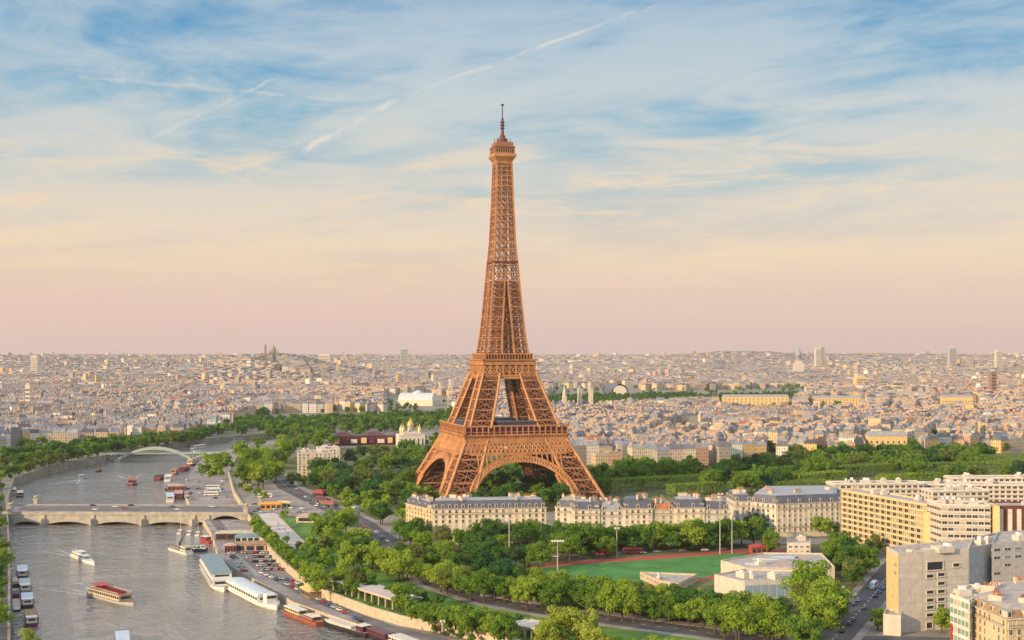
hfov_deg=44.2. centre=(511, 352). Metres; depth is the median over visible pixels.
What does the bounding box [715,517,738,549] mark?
leafy tree
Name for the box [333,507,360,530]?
leafy tree
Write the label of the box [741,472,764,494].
leafy tree
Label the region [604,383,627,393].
arched station
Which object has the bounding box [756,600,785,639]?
leafy tree
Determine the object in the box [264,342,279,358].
basilica
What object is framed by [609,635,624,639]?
leafy tree
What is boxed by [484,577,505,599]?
leafy tree
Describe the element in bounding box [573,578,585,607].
leafy tree
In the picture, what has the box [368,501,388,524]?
leafy tree
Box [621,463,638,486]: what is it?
leafy tree
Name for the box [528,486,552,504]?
leafy tree
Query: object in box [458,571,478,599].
leafy tree
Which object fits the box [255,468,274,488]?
leafy tree
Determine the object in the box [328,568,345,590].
leafy tree
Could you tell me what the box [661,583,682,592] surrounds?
leafy tree
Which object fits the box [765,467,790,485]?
leafy tree
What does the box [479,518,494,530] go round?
leafy tree
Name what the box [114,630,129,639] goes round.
river boat
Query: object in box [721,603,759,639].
leafy tree
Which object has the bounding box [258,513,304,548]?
footpath
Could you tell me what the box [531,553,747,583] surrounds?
sports pitch
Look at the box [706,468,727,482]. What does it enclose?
leafy tree
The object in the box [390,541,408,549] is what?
leafy tree
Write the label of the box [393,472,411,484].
leafy tree
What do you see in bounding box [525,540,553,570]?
leafy tree
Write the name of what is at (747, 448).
town house
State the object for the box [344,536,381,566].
leafy tree
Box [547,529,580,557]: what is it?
leafy tree
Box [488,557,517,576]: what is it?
leafy tree
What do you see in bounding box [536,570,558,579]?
leafy tree
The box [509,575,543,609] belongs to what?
leafy tree
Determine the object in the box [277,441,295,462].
leafy tree
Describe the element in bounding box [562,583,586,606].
leafy tree
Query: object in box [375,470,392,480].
leafy tree
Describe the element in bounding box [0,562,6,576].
leafy tree
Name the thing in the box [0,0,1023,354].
sky
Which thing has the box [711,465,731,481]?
leafy tree
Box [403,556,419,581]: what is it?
leafy tree
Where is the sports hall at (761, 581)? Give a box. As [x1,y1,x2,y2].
[714,568,794,598]
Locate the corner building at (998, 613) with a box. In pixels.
[971,575,1023,639]
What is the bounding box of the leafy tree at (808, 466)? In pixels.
[799,460,817,473]
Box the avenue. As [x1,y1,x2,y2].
[269,474,779,639]
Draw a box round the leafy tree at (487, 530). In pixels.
[477,525,499,539]
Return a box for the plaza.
[241,483,370,520]
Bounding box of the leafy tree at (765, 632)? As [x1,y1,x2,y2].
[751,612,780,639]
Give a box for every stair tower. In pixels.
[923,511,930,542]
[988,503,999,533]
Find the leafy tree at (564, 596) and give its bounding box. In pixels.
[556,582,572,606]
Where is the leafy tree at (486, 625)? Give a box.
[481,613,503,639]
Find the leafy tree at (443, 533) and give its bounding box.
[432,524,453,542]
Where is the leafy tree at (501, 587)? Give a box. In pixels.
[488,577,513,602]
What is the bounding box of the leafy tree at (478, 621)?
[472,610,481,632]
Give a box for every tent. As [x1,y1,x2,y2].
[312,489,327,496]
[313,497,329,502]
[321,500,337,506]
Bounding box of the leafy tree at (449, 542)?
[432,539,455,551]
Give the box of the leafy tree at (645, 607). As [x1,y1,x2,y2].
[635,593,655,617]
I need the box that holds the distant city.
[0,350,1023,451]
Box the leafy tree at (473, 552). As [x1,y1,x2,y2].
[460,542,490,559]
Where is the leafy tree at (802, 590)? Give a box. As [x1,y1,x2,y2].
[789,581,824,596]
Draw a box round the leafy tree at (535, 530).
[528,522,542,543]
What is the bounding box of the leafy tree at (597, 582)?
[586,574,615,594]
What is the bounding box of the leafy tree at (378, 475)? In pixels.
[372,473,385,486]
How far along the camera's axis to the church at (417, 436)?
1532.56 m
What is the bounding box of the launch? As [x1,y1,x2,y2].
[78,474,85,478]
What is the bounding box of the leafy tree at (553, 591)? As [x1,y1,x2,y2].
[536,578,570,608]
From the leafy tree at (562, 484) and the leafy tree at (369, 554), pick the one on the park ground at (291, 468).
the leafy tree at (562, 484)
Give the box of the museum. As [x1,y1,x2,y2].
[332,430,406,445]
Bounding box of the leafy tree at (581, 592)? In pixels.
[573,584,593,612]
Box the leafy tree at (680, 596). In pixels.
[665,585,693,619]
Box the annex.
[883,608,901,635]
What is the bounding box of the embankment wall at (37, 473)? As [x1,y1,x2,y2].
[6,427,335,639]
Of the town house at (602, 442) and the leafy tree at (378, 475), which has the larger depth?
the town house at (602, 442)
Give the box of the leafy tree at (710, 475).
[699,468,720,491]
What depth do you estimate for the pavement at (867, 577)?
677.88 m
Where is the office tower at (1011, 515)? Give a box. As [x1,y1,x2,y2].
[988,501,1023,531]
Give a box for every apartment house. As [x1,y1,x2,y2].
[569,494,600,527]
[598,496,623,540]
[621,492,652,545]
[651,495,673,544]
[671,491,705,544]
[702,493,730,544]
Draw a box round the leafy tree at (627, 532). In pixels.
[618,525,639,540]
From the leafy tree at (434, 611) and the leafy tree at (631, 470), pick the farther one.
the leafy tree at (631, 470)
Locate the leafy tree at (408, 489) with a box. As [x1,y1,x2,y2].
[399,486,424,498]
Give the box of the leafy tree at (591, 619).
[563,608,600,639]
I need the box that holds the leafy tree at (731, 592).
[717,589,740,599]
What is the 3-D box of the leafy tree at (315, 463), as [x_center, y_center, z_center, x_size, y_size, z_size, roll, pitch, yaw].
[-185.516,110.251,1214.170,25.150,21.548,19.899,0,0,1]
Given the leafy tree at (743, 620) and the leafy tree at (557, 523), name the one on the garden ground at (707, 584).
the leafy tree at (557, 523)
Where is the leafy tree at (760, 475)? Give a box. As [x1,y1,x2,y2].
[750,471,763,490]
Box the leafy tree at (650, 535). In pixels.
[639,521,661,549]
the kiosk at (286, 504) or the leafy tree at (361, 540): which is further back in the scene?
the kiosk at (286, 504)
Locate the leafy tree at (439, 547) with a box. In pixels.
[428,544,443,552]
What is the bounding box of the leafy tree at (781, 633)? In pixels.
[774,613,800,639]
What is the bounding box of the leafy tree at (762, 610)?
[751,607,765,635]
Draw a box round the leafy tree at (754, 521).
[743,515,764,543]
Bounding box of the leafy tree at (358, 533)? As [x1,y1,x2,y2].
[346,526,372,541]
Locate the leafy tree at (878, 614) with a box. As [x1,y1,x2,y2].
[868,608,885,629]
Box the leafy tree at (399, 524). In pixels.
[389,519,406,540]
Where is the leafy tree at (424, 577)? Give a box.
[420,564,432,583]
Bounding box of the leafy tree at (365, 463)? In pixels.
[354,458,372,470]
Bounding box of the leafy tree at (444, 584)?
[436,567,455,593]
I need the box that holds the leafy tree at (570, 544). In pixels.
[555,534,586,562]
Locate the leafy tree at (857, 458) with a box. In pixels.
[845,453,863,473]
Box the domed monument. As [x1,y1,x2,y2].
[793,346,803,371]
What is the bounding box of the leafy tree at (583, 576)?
[572,573,594,582]
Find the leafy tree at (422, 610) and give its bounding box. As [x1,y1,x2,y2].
[416,602,435,624]
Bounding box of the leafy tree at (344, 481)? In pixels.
[335,475,356,490]
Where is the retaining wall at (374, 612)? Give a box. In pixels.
[228,440,518,639]
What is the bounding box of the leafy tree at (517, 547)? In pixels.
[515,544,538,565]
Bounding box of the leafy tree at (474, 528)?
[464,522,483,539]
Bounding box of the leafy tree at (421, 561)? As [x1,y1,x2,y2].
[414,557,425,581]
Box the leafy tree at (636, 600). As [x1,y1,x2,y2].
[620,584,644,622]
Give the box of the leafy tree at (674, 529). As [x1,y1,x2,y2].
[659,524,676,547]
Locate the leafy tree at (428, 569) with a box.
[422,563,438,586]
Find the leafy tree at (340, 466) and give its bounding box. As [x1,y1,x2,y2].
[332,461,353,470]
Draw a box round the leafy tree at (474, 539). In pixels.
[462,536,479,554]
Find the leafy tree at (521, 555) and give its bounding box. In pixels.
[511,545,534,566]
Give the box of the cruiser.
[70,550,94,565]
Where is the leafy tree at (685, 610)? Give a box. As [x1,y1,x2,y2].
[673,599,699,627]
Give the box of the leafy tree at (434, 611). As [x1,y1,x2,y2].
[429,602,445,627]
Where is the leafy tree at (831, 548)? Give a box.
[820,538,843,562]
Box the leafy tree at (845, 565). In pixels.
[842,558,865,585]
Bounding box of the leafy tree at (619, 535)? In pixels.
[608,524,623,540]
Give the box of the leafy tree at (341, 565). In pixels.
[334,561,353,578]
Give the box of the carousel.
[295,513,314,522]
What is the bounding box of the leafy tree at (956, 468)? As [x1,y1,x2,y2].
[944,463,972,474]
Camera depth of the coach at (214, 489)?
1120.86 m
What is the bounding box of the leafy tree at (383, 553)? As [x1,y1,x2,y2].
[375,545,399,575]
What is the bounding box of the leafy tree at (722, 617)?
[717,599,752,639]
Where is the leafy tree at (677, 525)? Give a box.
[670,523,681,546]
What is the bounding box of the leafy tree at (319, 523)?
[308,509,341,537]
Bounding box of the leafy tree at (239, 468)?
[231,464,249,480]
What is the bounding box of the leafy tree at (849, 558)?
[844,555,866,581]
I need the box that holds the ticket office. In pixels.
[215,530,253,539]
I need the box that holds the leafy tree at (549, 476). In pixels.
[543,471,557,483]
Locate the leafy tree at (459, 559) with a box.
[447,552,466,566]
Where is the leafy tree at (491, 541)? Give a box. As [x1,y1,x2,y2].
[481,535,503,549]
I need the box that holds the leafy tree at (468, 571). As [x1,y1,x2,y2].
[460,565,477,594]
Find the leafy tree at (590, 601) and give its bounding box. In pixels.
[579,586,606,614]
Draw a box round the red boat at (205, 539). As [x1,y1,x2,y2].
[200,535,212,543]
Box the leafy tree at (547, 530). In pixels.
[538,524,557,550]
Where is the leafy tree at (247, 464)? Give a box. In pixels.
[244,459,272,485]
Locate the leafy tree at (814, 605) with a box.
[793,591,847,639]
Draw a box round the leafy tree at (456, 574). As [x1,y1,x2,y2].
[446,569,462,596]
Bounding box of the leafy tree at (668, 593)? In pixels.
[659,590,678,597]
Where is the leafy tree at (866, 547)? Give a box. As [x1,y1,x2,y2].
[852,542,880,573]
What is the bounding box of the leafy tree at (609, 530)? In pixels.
[596,522,614,548]
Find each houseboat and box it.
[12,487,16,494]
[16,490,23,497]
[16,564,27,578]
[19,578,31,592]
[20,592,33,608]
[24,609,38,627]
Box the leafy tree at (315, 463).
[307,456,331,471]
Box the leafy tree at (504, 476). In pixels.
[494,470,511,484]
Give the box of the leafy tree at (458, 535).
[450,528,464,550]
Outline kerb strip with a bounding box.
[480,593,530,603]
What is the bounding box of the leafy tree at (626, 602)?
[605,584,632,621]
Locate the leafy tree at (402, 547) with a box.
[394,542,420,553]
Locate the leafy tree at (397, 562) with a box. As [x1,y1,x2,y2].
[379,549,414,580]
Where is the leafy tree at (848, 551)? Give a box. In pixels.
[835,544,862,563]
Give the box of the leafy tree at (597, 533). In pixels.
[575,521,606,555]
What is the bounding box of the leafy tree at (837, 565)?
[832,555,851,571]
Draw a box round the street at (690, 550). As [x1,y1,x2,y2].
[511,546,822,560]
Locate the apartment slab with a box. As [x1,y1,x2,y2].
[841,488,928,553]
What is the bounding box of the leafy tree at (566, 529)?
[553,523,580,554]
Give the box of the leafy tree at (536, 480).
[527,477,549,493]
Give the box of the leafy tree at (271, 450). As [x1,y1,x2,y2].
[261,445,282,459]
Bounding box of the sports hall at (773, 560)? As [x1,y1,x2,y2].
[721,552,834,578]
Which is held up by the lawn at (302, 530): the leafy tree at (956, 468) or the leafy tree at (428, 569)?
the leafy tree at (428, 569)
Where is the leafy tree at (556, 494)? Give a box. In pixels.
[548,484,570,503]
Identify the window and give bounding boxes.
[535,508,546,524]
[826,484,922,496]
[826,502,840,528]
[922,491,987,499]
[926,561,943,570]
[926,574,934,578]
[926,590,934,594]
[926,598,934,602]
[926,605,934,609]
[926,613,934,617]
[926,622,932,629]
[927,504,936,541]
[937,572,945,576]
[937,581,945,585]
[937,589,945,593]
[937,597,945,601]
[937,603,945,607]
[944,477,1023,480]
[952,563,960,567]
[964,486,1022,500]
[974,608,981,639]
[1008,620,1013,627]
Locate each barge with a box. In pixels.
[283,604,323,626]
[323,618,370,637]
[365,626,394,639]
[388,633,418,639]
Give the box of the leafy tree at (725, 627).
[704,600,739,638]
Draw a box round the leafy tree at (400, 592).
[390,582,413,611]
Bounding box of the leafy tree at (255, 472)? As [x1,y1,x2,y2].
[247,462,273,488]
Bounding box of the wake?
[40,583,88,594]
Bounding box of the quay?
[183,444,466,639]
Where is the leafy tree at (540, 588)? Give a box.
[528,579,547,607]
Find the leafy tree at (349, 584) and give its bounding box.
[342,575,359,597]
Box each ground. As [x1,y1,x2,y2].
[1,359,1023,637]
[283,446,1023,519]
[423,543,876,621]
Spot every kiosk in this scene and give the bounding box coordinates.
[223,542,236,552]
[241,479,251,484]
[260,501,282,509]
[278,500,291,507]
[344,505,359,511]
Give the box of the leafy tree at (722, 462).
[712,459,730,482]
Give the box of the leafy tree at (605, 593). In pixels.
[594,579,624,621]
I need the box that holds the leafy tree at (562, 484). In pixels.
[553,482,571,494]
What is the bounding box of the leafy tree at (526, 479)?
[516,473,532,491]
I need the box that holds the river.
[9,437,372,639]
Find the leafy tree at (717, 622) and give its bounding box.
[702,610,721,633]
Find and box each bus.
[595,549,615,554]
[623,547,642,553]
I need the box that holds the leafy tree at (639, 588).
[625,580,649,616]
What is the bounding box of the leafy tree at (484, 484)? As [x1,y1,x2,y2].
[479,474,493,493]
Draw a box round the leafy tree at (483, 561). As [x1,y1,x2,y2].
[470,548,496,573]
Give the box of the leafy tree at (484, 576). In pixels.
[469,566,495,601]
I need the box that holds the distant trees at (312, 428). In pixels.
[0,354,1013,639]
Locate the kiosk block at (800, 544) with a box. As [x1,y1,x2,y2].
[787,535,810,552]
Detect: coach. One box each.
[204,491,217,495]
[206,485,219,488]
[207,488,220,491]
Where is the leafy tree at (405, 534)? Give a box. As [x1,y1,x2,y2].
[397,526,420,544]
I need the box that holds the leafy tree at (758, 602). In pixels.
[747,592,771,612]
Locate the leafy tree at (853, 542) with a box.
[839,535,862,547]
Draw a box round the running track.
[525,549,786,587]
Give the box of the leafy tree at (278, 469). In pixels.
[267,460,285,481]
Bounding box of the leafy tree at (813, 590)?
[797,586,840,612]
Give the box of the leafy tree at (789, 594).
[787,574,813,599]
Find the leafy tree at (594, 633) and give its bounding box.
[579,625,614,639]
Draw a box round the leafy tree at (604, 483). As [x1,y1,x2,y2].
[594,476,613,492]
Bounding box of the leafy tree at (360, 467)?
[352,463,366,474]
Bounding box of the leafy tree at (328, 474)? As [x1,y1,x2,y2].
[319,469,338,483]
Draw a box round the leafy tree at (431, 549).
[424,547,437,553]
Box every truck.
[849,593,856,601]
[870,580,877,588]
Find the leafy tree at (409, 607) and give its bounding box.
[404,600,418,619]
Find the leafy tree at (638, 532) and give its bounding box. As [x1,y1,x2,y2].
[628,524,640,537]
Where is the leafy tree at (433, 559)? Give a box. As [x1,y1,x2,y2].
[426,548,442,564]
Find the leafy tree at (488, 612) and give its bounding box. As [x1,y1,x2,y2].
[482,611,501,617]
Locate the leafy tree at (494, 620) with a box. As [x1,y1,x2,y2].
[490,618,506,638]
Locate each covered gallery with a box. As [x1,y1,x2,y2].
[327,575,422,609]
[511,619,569,639]
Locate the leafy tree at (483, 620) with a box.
[473,616,495,634]
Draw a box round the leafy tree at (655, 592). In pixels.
[649,583,674,597]
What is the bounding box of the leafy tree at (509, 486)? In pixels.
[492,483,511,496]
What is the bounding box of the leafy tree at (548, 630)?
[531,619,572,639]
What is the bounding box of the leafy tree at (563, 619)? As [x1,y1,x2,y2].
[537,604,581,636]
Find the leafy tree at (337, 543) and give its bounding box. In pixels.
[330,531,354,555]
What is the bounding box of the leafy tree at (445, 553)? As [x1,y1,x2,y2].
[437,544,456,563]
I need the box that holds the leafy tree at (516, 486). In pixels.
[504,480,528,492]
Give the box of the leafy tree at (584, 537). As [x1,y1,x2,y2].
[566,521,600,556]
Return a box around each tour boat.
[86,582,133,605]
[127,477,136,485]
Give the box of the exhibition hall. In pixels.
[397,390,438,405]
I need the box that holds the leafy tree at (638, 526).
[636,524,643,546]
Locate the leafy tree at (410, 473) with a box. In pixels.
[402,468,417,480]
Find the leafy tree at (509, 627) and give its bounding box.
[489,614,520,639]
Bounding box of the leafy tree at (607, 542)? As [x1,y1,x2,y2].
[596,535,617,557]
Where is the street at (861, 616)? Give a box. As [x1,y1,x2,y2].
[821,562,885,639]
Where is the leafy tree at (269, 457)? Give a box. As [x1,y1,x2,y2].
[259,452,280,464]
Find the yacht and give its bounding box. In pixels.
[176,514,183,533]
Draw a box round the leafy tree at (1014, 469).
[1008,460,1023,474]
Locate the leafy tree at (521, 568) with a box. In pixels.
[512,565,529,579]
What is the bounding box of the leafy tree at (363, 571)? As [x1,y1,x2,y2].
[359,566,376,582]
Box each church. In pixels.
[396,418,424,450]
[557,381,566,403]
[576,385,593,405]
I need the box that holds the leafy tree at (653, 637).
[643,633,659,639]
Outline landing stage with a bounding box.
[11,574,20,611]
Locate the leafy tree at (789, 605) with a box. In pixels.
[785,603,795,615]
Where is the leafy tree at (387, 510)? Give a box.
[374,503,392,524]
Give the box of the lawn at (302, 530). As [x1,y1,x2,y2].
[251,513,702,639]
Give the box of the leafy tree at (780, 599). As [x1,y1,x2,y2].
[763,595,789,612]
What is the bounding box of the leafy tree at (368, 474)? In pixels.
[357,467,374,479]
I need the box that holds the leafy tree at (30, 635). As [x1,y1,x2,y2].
[18,627,40,639]
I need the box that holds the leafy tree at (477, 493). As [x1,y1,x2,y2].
[467,487,485,496]
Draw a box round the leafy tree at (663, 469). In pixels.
[656,459,674,480]
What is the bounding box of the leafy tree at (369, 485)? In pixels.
[356,478,383,493]
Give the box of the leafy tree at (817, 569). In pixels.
[779,557,833,594]
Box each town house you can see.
[0,428,10,446]
[5,425,20,446]
[17,413,26,420]
[18,416,30,423]
[18,422,29,427]
[32,423,44,429]
[35,418,46,422]
[44,422,56,429]
[53,427,66,442]
[57,422,67,427]
[62,411,75,417]
[62,425,72,428]
[66,428,78,442]
[72,424,84,429]
[81,427,93,441]
[98,423,109,430]
[110,424,122,434]
[112,422,124,434]
[133,422,144,435]
[569,420,580,427]
[569,429,578,436]
[573,438,585,443]
[573,442,585,464]
[581,426,589,434]
[583,440,599,464]
[584,433,600,440]
[591,452,608,466]
[592,425,604,435]
[593,437,606,445]
[595,429,601,435]
[599,444,611,451]
[601,426,610,432]
[604,449,621,465]
[607,437,622,445]
[612,440,619,450]
[618,438,634,461]
[625,426,635,433]
[627,442,644,458]
[631,434,648,441]
[643,441,656,458]
[644,439,659,443]
[648,435,657,440]
[652,444,669,462]
[657,436,672,443]
[664,430,673,435]
[666,442,682,460]
[671,439,683,443]
[678,436,692,441]
[681,442,695,458]
[690,430,698,435]
[692,436,704,442]
[694,441,708,465]
[701,418,711,424]
[707,439,718,463]
[713,419,724,429]
[713,440,730,463]
[716,436,726,440]
[726,434,736,440]
[728,439,741,458]
[741,439,754,457]
[743,428,753,435]
[750,414,759,419]
[751,421,763,426]
[753,425,767,435]
[753,434,764,441]
[754,440,765,453]
[767,426,779,447]
[769,416,779,423]
[776,436,788,446]
[776,439,787,455]
[789,437,804,459]
[794,408,804,415]
[804,431,815,438]
[804,437,816,451]
[806,422,815,431]
[814,429,825,447]
[815,423,826,436]
[826,434,837,445]
[828,426,834,433]
[828,440,838,446]
[839,431,853,441]
[843,424,854,433]
[848,423,857,434]
[868,416,880,426]
[892,424,902,430]
[914,425,925,441]
[922,423,929,432]
[926,433,939,447]
[937,431,951,445]
[938,422,948,432]
[952,433,963,444]
[963,425,974,433]
[967,420,976,430]
[991,436,1008,452]
[998,430,1007,434]
[1001,435,1015,452]
[1002,418,1016,427]
[1015,435,1023,451]
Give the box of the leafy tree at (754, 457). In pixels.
[745,453,763,465]
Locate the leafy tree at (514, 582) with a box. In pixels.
[505,576,529,603]
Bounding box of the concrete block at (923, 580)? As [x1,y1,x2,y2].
[886,539,972,632]
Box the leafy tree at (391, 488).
[377,478,400,500]
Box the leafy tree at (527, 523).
[515,518,541,543]
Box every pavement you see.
[266,480,720,639]
[283,472,791,639]
[821,554,885,629]
[852,601,885,639]
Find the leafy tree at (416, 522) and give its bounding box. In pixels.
[405,516,431,543]
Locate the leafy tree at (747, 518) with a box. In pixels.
[743,512,769,539]
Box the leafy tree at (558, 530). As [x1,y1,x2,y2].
[555,526,570,555]
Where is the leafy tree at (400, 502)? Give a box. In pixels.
[397,498,408,509]
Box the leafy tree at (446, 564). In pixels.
[433,560,459,589]
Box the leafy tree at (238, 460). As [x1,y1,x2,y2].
[235,457,253,477]
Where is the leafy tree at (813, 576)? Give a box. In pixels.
[805,572,831,582]
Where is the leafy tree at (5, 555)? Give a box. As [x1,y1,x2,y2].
[0,547,15,563]
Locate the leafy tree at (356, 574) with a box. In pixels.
[344,565,366,593]
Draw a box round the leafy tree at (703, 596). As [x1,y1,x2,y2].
[689,592,716,625]
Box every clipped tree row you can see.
[610,477,641,491]
[636,473,698,489]
[666,481,724,495]
[729,470,755,480]
[747,465,798,473]
[771,478,831,485]
[790,469,847,483]
[831,462,894,477]
[875,471,943,480]
[925,460,1022,472]
[980,454,1023,464]
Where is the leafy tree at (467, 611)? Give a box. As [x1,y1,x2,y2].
[465,610,479,632]
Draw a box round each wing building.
[970,533,995,584]
[991,530,1023,581]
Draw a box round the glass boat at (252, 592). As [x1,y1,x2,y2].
[225,577,279,609]
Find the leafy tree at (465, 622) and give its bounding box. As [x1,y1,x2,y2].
[453,610,476,634]
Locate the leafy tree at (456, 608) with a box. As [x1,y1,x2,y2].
[441,604,464,629]
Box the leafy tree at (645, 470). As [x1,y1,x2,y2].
[635,465,656,486]
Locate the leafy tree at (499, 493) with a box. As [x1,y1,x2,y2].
[491,485,514,496]
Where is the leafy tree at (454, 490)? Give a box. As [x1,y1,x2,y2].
[450,485,463,494]
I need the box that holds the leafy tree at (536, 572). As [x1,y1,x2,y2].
[527,567,542,577]
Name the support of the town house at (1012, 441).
on the ground at (387, 521)
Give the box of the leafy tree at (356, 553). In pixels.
[337,540,369,565]
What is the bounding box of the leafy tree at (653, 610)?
[644,594,666,623]
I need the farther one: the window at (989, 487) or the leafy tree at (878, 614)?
the window at (989, 487)
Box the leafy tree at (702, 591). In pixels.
[694,587,704,593]
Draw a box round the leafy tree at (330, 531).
[322,522,346,542]
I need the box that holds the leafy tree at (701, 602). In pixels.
[691,598,705,627]
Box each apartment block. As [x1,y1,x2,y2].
[297,448,330,476]
[316,444,339,460]
[405,491,432,535]
[431,492,546,543]
[554,492,575,526]
[726,487,750,521]
[749,484,840,537]
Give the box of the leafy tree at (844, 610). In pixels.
[814,583,849,617]
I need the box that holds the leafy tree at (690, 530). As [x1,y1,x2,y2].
[678,517,709,549]
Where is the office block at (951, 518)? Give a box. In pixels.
[926,496,990,541]
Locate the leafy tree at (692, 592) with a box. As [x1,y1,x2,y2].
[684,587,698,621]
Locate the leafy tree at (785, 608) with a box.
[774,604,789,639]
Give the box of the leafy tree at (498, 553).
[489,545,512,562]
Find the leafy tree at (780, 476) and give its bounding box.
[770,468,790,484]
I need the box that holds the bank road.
[0,480,14,639]
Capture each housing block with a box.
[825,477,923,516]
[920,478,1023,500]
[921,484,989,502]
[943,472,1023,481]
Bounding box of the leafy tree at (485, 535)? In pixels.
[462,530,488,541]
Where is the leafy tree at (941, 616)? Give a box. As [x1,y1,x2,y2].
[932,605,949,633]
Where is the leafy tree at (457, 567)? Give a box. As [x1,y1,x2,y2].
[449,565,466,591]
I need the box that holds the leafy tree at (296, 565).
[292,556,308,569]
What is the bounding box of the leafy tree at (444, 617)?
[437,605,464,630]
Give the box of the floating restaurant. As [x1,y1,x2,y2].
[199,554,232,591]
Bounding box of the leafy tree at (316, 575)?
[309,569,330,595]
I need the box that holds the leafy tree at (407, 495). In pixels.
[404,489,417,501]
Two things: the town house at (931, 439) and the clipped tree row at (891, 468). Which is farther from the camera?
the town house at (931, 439)
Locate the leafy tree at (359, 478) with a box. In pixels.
[348,473,363,489]
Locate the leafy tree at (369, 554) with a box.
[361,540,381,571]
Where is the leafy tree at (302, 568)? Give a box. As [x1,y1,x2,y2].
[297,558,316,575]
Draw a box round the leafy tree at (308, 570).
[298,563,324,587]
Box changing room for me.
[640,572,697,589]
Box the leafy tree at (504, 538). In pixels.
[488,534,511,548]
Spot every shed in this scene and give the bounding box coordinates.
[234,533,258,542]
[236,540,269,551]
[299,584,320,598]
[748,543,770,553]
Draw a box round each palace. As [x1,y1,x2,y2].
[722,394,788,404]
[811,396,860,405]
[865,431,907,446]
[879,391,924,394]
[940,395,972,404]
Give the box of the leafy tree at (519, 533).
[510,522,532,545]
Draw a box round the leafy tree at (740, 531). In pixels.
[717,517,749,540]
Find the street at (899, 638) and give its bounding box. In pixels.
[862,636,949,639]
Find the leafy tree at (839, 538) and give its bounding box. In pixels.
[821,532,852,542]
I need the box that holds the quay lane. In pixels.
[211,517,447,639]
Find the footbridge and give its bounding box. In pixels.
[93,447,218,461]
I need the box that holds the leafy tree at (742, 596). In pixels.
[721,589,753,605]
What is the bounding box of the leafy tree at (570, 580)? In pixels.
[543,576,574,606]
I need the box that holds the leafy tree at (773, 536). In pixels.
[760,526,781,551]
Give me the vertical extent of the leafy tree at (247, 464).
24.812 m
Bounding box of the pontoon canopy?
[167,483,186,490]
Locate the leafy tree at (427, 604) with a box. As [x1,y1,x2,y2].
[420,601,438,624]
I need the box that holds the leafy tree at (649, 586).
[641,583,664,592]
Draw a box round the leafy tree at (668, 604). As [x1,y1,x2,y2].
[657,595,683,624]
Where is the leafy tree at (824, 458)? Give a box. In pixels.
[812,456,829,476]
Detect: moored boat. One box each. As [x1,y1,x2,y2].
[153,474,163,480]
[164,474,172,481]
[164,482,172,490]
[165,492,174,501]
[169,468,178,474]
[174,490,182,498]
[179,465,189,471]
[186,460,201,465]
[190,444,206,449]
[192,544,207,551]
[229,438,244,442]
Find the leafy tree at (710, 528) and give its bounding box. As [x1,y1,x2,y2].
[693,519,718,548]
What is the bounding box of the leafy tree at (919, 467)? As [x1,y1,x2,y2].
[904,460,927,480]
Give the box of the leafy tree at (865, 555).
[851,546,879,575]
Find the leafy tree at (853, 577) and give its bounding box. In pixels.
[841,561,864,586]
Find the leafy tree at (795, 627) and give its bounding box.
[779,613,827,639]
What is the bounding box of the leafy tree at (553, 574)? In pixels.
[545,569,567,579]
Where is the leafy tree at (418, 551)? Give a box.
[406,544,432,562]
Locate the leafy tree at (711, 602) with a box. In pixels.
[700,598,725,633]
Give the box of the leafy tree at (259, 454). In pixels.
[243,447,262,462]
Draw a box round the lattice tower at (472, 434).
[413,104,604,502]
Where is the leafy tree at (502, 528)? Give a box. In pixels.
[487,519,515,539]
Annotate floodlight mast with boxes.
[506,518,511,546]
[551,540,563,569]
[614,527,618,557]
[718,493,722,553]
[730,518,733,553]
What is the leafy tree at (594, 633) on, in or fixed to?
on the lawn at (302, 530)
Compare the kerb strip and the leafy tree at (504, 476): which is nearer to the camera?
the kerb strip
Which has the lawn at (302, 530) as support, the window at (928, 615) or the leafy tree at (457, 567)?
the leafy tree at (457, 567)
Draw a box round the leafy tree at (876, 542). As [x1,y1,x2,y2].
[865,533,884,548]
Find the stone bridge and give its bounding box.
[2,494,263,525]
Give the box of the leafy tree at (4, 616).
[0,605,17,624]
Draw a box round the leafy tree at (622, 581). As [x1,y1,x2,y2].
[612,578,630,611]
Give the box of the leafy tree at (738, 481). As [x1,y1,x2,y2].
[726,473,746,489]
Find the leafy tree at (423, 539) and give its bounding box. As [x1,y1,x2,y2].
[409,530,436,547]
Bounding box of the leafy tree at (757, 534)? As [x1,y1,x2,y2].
[751,526,769,540]
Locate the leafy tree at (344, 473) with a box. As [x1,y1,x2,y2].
[335,467,357,475]
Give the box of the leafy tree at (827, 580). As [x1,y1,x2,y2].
[810,575,854,607]
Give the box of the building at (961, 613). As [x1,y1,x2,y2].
[950,583,980,639]
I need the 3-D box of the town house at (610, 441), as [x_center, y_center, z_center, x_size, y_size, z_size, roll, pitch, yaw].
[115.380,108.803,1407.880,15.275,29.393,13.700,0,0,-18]
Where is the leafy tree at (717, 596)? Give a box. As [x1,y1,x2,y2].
[706,587,727,599]
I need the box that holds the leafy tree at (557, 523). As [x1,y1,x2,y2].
[552,520,567,528]
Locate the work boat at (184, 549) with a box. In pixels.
[168,533,192,554]
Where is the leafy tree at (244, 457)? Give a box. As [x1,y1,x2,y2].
[237,451,255,461]
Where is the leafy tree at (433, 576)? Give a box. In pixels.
[429,565,447,591]
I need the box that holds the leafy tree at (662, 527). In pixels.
[641,520,677,549]
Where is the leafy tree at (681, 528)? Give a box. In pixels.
[673,521,687,545]
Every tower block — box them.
[25,383,30,403]
[30,355,37,371]
[318,354,329,360]
[400,348,407,364]
[814,348,820,367]
[819,346,823,366]
[853,375,866,384]
[947,347,956,366]
[989,370,996,390]
[994,350,1002,367]
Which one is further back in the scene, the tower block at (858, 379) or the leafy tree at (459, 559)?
the tower block at (858, 379)
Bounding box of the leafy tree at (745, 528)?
[736,519,755,543]

